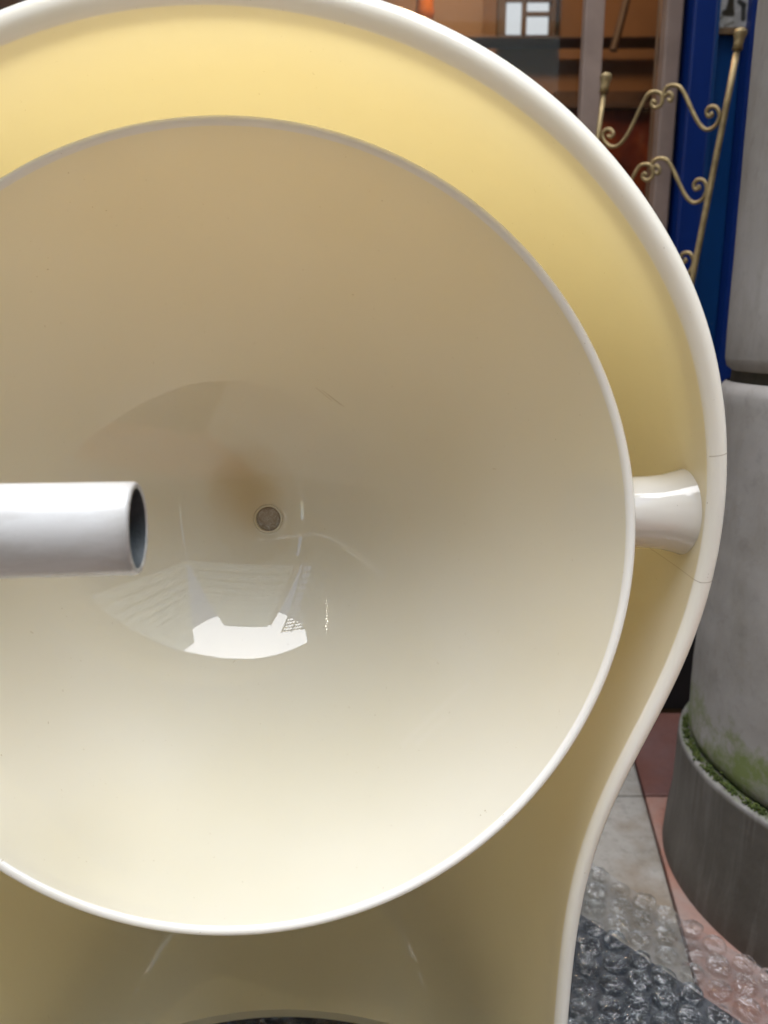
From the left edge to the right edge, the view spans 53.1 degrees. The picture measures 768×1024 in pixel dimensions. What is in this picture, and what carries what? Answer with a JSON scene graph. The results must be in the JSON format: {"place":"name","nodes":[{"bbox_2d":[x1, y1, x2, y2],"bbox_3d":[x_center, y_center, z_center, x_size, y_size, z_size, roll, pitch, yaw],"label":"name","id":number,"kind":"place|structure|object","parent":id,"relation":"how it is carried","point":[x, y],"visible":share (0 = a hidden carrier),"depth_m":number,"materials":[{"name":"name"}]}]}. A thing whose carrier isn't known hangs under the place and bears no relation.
{"place":"outdoors","nodes":[
{"label":"outdoors","id":0,"kind":"place"},
{"bbox_2d":[660,709,682,712],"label":"ground","id":1,"kind":"structure","parent":0,"point":[671,710],"depth_m":1.25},
{"bbox_2d":[0,0,757,708],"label":"shop front","id":2,"kind":"object","parent":1,"relation":"on","point":[570,50],"visible":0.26,"depth_m":1.05,"materials":[{"name":"blue paint"}]},
{"bbox_2d":[415,0,434,19],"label":"amber ornament","id":3,"kind":"object","parent":2,"relation":"hanging from","point":[424,8],"visible":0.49,"depth_m":1.55,"materials":[{"name":"glass"}]},
{"bbox_2d":[496,0,556,35],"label":"rear window","id":4,"kind":"structure","parent":2,"relation":"in","point":[514,17],"depth_m":1.83,"materials":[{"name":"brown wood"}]},
{"bbox_2d":[562,103,650,196],"bbox_3d":[0.485,-0.348,1.667,0.310,0.979,0.035,0,12,0],"label":"framed picture","id":5,"kind":"object","parent":2,"relation":"in","point":[630,154],"visible":0.02,"depth_m":1.56,"materials":[{"name":"brown wood"}]},
{"bbox_2d":[718,0,747,34],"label":"enamel plate","id":6,"kind":"object","parent":2,"relation":"attached to","point":[733,15],"visible":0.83,"depth_m":0.99,"materials":[{"name":"white metal"}]},
{"bbox_2d":[581,713,767,1023],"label":"pavement","id":7,"kind":"structure","parent":0,"point":[630,852],"depth_m":0.78,"materials":[{"name":"grey stone"}]},
{"bbox_2d":[215,914,742,1023],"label":"slate board","id":8,"kind":"object","parent":7,"relation":"on","point":[639,985],"visible":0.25,"depth_m":0.66,"materials":[{"name":"black stone"}]},
{"bbox_2d":[0,0,726,1023],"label":"space age lamp","id":9,"kind":"object","parent":8,"relation":"on","point":[362,458],"visible":1,"depth_m":0.43,"materials":[{"name":"beige plastic"}]},
{"bbox_2d":[234,866,767,1023],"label":"bubble wrap","id":10,"kind":"object","parent":8,"relation":"on","point":[672,992],"visible":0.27,"depth_m":0.67,"materials":[{"name":"clear plastic"}]},
{"bbox_2d":[596,27,747,284],"bbox_3d":[0.303,-0.119,1.008,0.226,0.898,0.077,9,15,35],"label":"scroll rack","id":11,"kind":"object","parent":7,"relation":"on","point":[740,34],"visible":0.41,"depth_m":0.92,"materials":[{"name":"metal"}]},
{"bbox_2d":[662,0,767,972],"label":"stone column","id":12,"kind":"structure","parent":7,"relation":"on","point":[715,833],"depth_m":0.71,"materials":[{"name":"grey stone"}]}
]}

